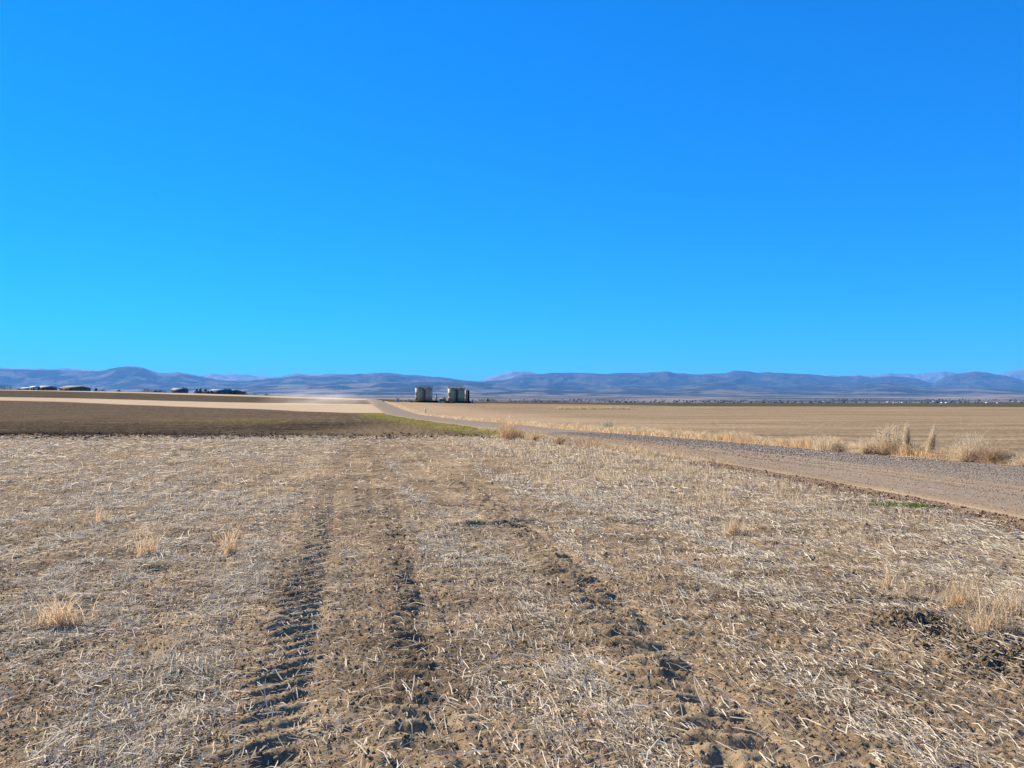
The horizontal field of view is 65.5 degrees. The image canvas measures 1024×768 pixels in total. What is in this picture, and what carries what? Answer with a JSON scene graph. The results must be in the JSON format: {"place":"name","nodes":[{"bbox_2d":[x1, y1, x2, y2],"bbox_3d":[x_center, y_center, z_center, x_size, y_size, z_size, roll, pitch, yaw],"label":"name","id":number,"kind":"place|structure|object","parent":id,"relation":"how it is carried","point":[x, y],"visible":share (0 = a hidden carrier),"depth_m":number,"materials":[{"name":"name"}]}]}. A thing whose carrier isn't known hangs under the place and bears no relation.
{"place":"outdoors","nodes":[
{"label":"outdoors","id":0,"kind":"place"},
{"bbox_2d":[0,390,533,436],"bbox_3d":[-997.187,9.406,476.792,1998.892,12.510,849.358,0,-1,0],"label":"ploughed field","id":1,"kind":"structure","parent":0,"point":[47,412],"depth_m":144.72,"materials":[{"name":"soil"}]},
{"bbox_2d":[30,386,39,389],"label":"house","id":2,"kind":"structure","parent":1,"relation":"on","point":[33,387],"depth_m":596.68,"materials":[{"name":"white paint"}]},
{"bbox_2d":[38,386,56,390],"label":"house","id":3,"kind":"structure","parent":1,"relation":"on","point":[53,388],"depth_m":599.76,"materials":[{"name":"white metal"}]},
{"bbox_2d":[59,386,90,390],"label":"house","id":4,"kind":"structure","parent":1,"relation":"on","point":[74,388],"depth_m":594.88,"materials":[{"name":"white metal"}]},
{"bbox_2d":[171,387,187,392],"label":"house","id":5,"kind":"structure","parent":1,"relation":"on","point":[179,390],"depth_m":596.80,"materials":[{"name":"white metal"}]},
{"bbox_2d":[210,388,231,393],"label":"house","id":6,"kind":"structure","parent":1,"relation":"on","point":[221,391],"depth_m":595.72,"materials":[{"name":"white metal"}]},
{"bbox_2d":[230,389,241,394],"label":"house","id":7,"kind":"structure","parent":1,"relation":"on","point":[235,391],"depth_m":601.49,"materials":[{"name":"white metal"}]},
{"bbox_2d":[0,433,1023,767],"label":"ground","id":8,"kind":"structure","parent":0,"point":[716,696],"depth_m":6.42,"materials":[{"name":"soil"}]},
{"bbox_2d":[9,589,107,630],"bbox_3d":[-3.607,1.818,6.369,0.652,0.296,0.601,0,-1,0],"label":"stubble tuft","id":9,"kind":"object","parent":8,"relation":"on","point":[66,618],"visible":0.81,"depth_m":6.32,"materials":[{"name":"beige plant"}]},
{"bbox_2d":[91,500,117,522],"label":"stubble tuft","id":10,"kind":"object","parent":8,"relation":"on","point":[101,518],"visible":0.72,"depth_m":11.95,"materials":[{"name":"beige plant"}]},
{"bbox_2d":[128,525,167,556],"bbox_3d":[-4.307,1.852,9.388,0.594,0.398,0.502,-1,-1,43],"label":"stubble tuft","id":11,"kind":"object","parent":8,"relation":"on","point":[147,550],"visible":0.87,"depth_m":9.36,"materials":[{"name":"beige plant"}]},
{"bbox_2d":[216,475,233,489],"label":"stubble tuft","id":12,"kind":"object","parent":8,"relation":"on","point":[223,485],"visible":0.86,"depth_m":17.05,"materials":[{"name":"beige plant"}]},
{"bbox_2d":[216,518,259,555],"bbox_3d":[-3.322,1.840,9.452,0.677,0.466,0.428,0,-1,-17],"label":"stubble tuft","id":13,"kind":"object","parent":8,"relation":"on","point":[230,549],"visible":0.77,"depth_m":9.49,"materials":[{"name":"beige plant"}]},
{"bbox_2d":[497,413,517,438],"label":"dry weed","id":14,"kind":"object","parent":8,"relation":"on","point":[508,433],"visible":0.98,"depth_m":46.22,"materials":[{"name":"beige plant"}]},
{"bbox_2d":[0,431,1023,767],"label":"soil clods","id":15,"kind":"object","parent":8,"relation":"on","point":[698,595],"visible":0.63,"depth_m":5.82,"materials":[{"name":"brown soil"}]},
{"bbox_2d":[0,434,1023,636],"bbox_3d":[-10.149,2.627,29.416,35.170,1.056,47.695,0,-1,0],"label":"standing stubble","id":16,"kind":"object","parent":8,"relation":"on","point":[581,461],"visible":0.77,"depth_m":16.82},
{"bbox_2d":[511,426,525,438],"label":"dry weed","id":17,"kind":"object","parent":8,"relation":"on","point":[519,434],"visible":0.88,"depth_m":46.23,"materials":[{"name":"beige plant"}]},
{"bbox_2d":[523,428,547,440],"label":"dry weed","id":18,"kind":"object","parent":8,"relation":"on","point":[534,437],"visible":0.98,"depth_m":43.80,"materials":[{"name":"beige plant"}]},
{"bbox_2d":[544,432,575,444],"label":"dry weed","id":19,"kind":"object","parent":8,"relation":"on","point":[560,440],"visible":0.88,"depth_m":38.68,"materials":[{"name":"beige plant"}]},
{"bbox_2d":[572,437,612,446],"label":"dry weed","id":20,"kind":"object","parent":8,"relation":"on","point":[588,442],"visible":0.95,"depth_m":36.09,"materials":[{"name":"beige plant"}]},
{"bbox_2d":[716,517,748,534],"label":"stubble tuft","id":21,"kind":"object","parent":8,"relation":"on","point":[731,528],"visible":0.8,"depth_m":10.91,"materials":[{"name":"beige plant"}]},
{"bbox_2d":[868,556,909,592],"bbox_3d":[3.618,1.821,7.598,0.594,0.359,0.356,1,-1,-35],"label":"stubble tuft","id":22,"kind":"object","parent":8,"relation":"on","point":[887,583],"visible":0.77,"depth_m":7.57,"materials":[{"name":"beige plant"}]},
{"bbox_2d":[885,579,915,598],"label":"stubble tuft","id":23,"kind":"object","parent":8,"relation":"on","point":[903,587],"visible":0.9,"depth_m":7.28,"materials":[{"name":"beige plant"}]},
{"bbox_2d":[926,567,1003,609],"bbox_3d":[3.982,1.794,6.882,0.618,0.384,0.746,0,-1,0],"label":"stubble tuft","id":24,"kind":"object","parent":8,"relation":"on","point":[958,599],"visible":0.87,"depth_m":6.97,"materials":[{"name":"beige plant"}]},
{"bbox_2d":[958,610,990,634],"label":"stubble tuft","id":25,"kind":"object","parent":8,"relation":"on","point":[977,629],"visible":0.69,"depth_m":6.05,"materials":[{"name":"beige plant"}]},
{"bbox_2d":[940,578,1023,633],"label":"stubble tuft","id":26,"kind":"object","parent":8,"relation":"on","point":[996,623],"visible":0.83,"depth_m":6.19,"materials":[{"name":"beige plant"}]},
{"bbox_2d":[978,580,1023,615],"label":"stubble tuft","id":27,"kind":"object","parent":8,"relation":"on","point":[1016,606],"visible":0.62,"depth_m":6.74,"materials":[{"name":"beige plant"}]},
{"bbox_2d":[0,366,1023,389],"bbox_3d":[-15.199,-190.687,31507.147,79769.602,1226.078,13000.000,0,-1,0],"label":"mountains","id":28,"kind":"structure","parent":0,"point":[129,377],"depth_m":31114.75,"materials":[{"name":"blue stone"}]},
{"bbox_2d":[0,381,1023,393],"bbox_3d":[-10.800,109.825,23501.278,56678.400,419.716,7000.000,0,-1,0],"label":"foothills","id":29,"kind":"structure","parent":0,"point":[381,386],"depth_m":23133.75,"materials":[{"name":"stone"}]},
{"bbox_2d":[0,368,1023,382],"bbox_3d":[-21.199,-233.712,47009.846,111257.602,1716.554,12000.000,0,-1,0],"label":"mountains","id":30,"kind":"structure","parent":0,"point":[937,376],"depth_m":47454.22,"materials":[{"name":"stone"}]},
{"bbox_2d":[0,0,1023,380],"label":"sky","id":31,"kind":"structure","parent":0,"point":[468,190],"materials":[{"name":"blue"}]},
{"bbox_2d":[245,394,1023,402],"bbox_3d":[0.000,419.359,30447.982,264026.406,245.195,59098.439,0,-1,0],"label":"field","id":32,"kind":"structure","parent":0,"point":[759,398],"depth_m":10914.46,"materials":[{"name":"brown plant"}]},
{"bbox_2d":[472,398,1023,402],"bbox_3d":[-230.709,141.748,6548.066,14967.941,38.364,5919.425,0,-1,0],"label":"town trees","id":33,"kind":"object","parent":32,"relation":"on","point":[810,401],"visible":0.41,"depth_m":6925.81,"materials":[{"name":"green plant"}]},
{"bbox_2d":[248,388,1023,395],"bbox_3d":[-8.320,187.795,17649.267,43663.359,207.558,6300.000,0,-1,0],"label":"hills","id":34,"kind":"structure","parent":0,"point":[967,391],"depth_m":17007.86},
{"bbox_2d":[356,415,943,510],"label":"green grass","id":35,"kind":"structure","parent":0,"point":[915,504],"depth_m":72.58,"materials":[{"name":"plant"}]},
{"bbox_2d":[366,399,1023,518],"bbox_3d":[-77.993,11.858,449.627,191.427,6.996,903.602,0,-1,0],"label":"dirt road","id":36,"kind":"structure","parent":0,"point":[1011,505],"depth_m":21.74,"materials":[{"name":"soil"}]},
{"bbox_2d":[811,434,837,450],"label":"dry weed","id":37,"kind":"object","parent":36,"relation":"on","point":[823,446],"visible":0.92,"depth_m":32.47,"materials":[{"name":"beige plant"}]},
{"bbox_2d":[828,442,852,452],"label":"dry weed","id":38,"kind":"object","parent":36,"relation":"on","point":[840,449],"visible":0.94,"depth_m":31.32,"materials":[{"name":"beige plant"}]},
{"bbox_2d":[844,436,885,454],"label":"dry weed","id":39,"kind":"object","parent":36,"relation":"on","point":[864,448],"visible":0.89,"depth_m":30.09,"materials":[{"name":"beige plant"}]},
{"bbox_2d":[1007,452,1023,466],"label":"dry weed","id":40,"kind":"object","parent":36,"relation":"on","point":[1019,461],"visible":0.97,"depth_m":23.86,"materials":[{"name":"beige plant"}]},
{"bbox_2d":[378,399,1023,465],"bbox_3d":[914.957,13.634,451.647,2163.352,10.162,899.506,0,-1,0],"label":"mown field","id":41,"kind":"structure","parent":0,"point":[851,422],"depth_m":133.43,"materials":[{"name":"beige plant"}]},
{"bbox_2d":[415,386,423,400],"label":"storage tank","id":42,"kind":"object","parent":41,"relation":"on","point":[419,393],"visible":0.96,"depth_m":335.34,"materials":[{"name":"silver metal"}]},
{"bbox_2d":[410,401,438,402],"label":"containment wall","id":43,"kind":"structure","parent":41,"relation":"on","point":[426,401],"depth_m":332.28,"materials":[{"name":"black metal"}]},
{"bbox_2d":[424,387,431,400],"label":"storage tank","id":44,"kind":"object","parent":41,"relation":"on","point":[427,394],"visible":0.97,"depth_m":335.76,"materials":[{"name":"silver metal"}]},
{"bbox_2d":[448,386,455,400],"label":"storage tank","id":45,"kind":"object","parent":41,"relation":"on","point":[451,394],"visible":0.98,"depth_m":335.31,"materials":[{"name":"silver metal"}]},
{"bbox_2d":[445,401,470,402],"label":"containment wall","id":46,"kind":"structure","parent":41,"relation":"on","point":[457,401],"depth_m":332.28,"materials":[{"name":"black metal"}]},
{"bbox_2d":[457,387,464,400],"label":"storage tank","id":47,"kind":"object","parent":41,"relation":"on","point":[460,394],"visible":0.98,"depth_m":335.73,"materials":[{"name":"silver metal"}]},
{"bbox_2d":[465,388,467,400],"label":"storage tank","id":48,"kind":"object","parent":41,"relation":"on","point":[466,395],"visible":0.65,"depth_m":340.71,"materials":[{"name":"silver paint"}]},
{"bbox_2d":[598,420,612,426],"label":"dry weed","id":49,"kind":"object","parent":41,"relation":"on","point":[607,423],"visible":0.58,"depth_m":71.64,"materials":[{"name":"beige plant"}]},
{"bbox_2d":[869,423,904,452],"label":"dry weed","id":50,"kind":"object","parent":41,"relation":"on","point":[882,439],"visible":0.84,"depth_m":29.57,"materials":[{"name":"beige plant"}]},
{"bbox_2d":[900,423,912,452],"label":"dry weed","id":51,"kind":"object","parent":41,"relation":"on","point":[907,439],"visible":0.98,"depth_m":28.66,"materials":[{"name":"beige plant"}]},
{"bbox_2d":[923,419,938,456],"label":"dry weed","id":52,"kind":"object","parent":41,"relation":"on","point":[929,446],"visible":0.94,"depth_m":27.75,"materials":[{"name":"beige plant"}]},
{"bbox_2d":[925,443,955,456],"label":"dry weed","id":53,"kind":"object","parent":41,"relation":"on","point":[935,451],"visible":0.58,"depth_m":27.28,"materials":[{"name":"beige plant"}]},
{"bbox_2d":[940,436,983,462],"bbox_3d":[14.832,2.110,26.070,1.755,0.984,1.855,0,-1,0],"label":"dry weed","id":54,"kind":"object","parent":41,"relation":"on","point":[961,457],"visible":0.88,"depth_m":25.98,"materials":[{"name":"beige plant"}]},
{"bbox_2d":[950,431,990,459],"bbox_3d":[15.026,1.952,26.061,1.303,1.022,1.302,0,-1,0],"label":"dry weed","id":55,"kind":"object","parent":41,"relation":"on","point":[966,443],"visible":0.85,"depth_m":25.92,"materials":[{"name":"beige plant"}]},
{"bbox_2d":[954,439,1012,462],"bbox_3d":[15.121,2.153,25.227,1.754,0.935,1.966,0,-1,0],"label":"dry weed","id":56,"kind":"object","parent":41,"relation":"on","point":[990,455],"visible":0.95,"depth_m":25.17,"materials":[{"name":"brown plant"}]},
{"bbox_2d":[987,451,1022,460],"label":"dry weed","id":57,"kind":"object","parent":41,"relation":"on","point":[1011,455],"visible":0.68,"depth_m":24.86,"materials":[{"name":"brown plant"}]},
{"bbox_2d":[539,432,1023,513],"bbox_3d":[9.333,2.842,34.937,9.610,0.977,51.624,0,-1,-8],"label":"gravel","id":58,"kind":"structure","parent":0,"point":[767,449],"depth_m":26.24,"materials":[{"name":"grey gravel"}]}
]}

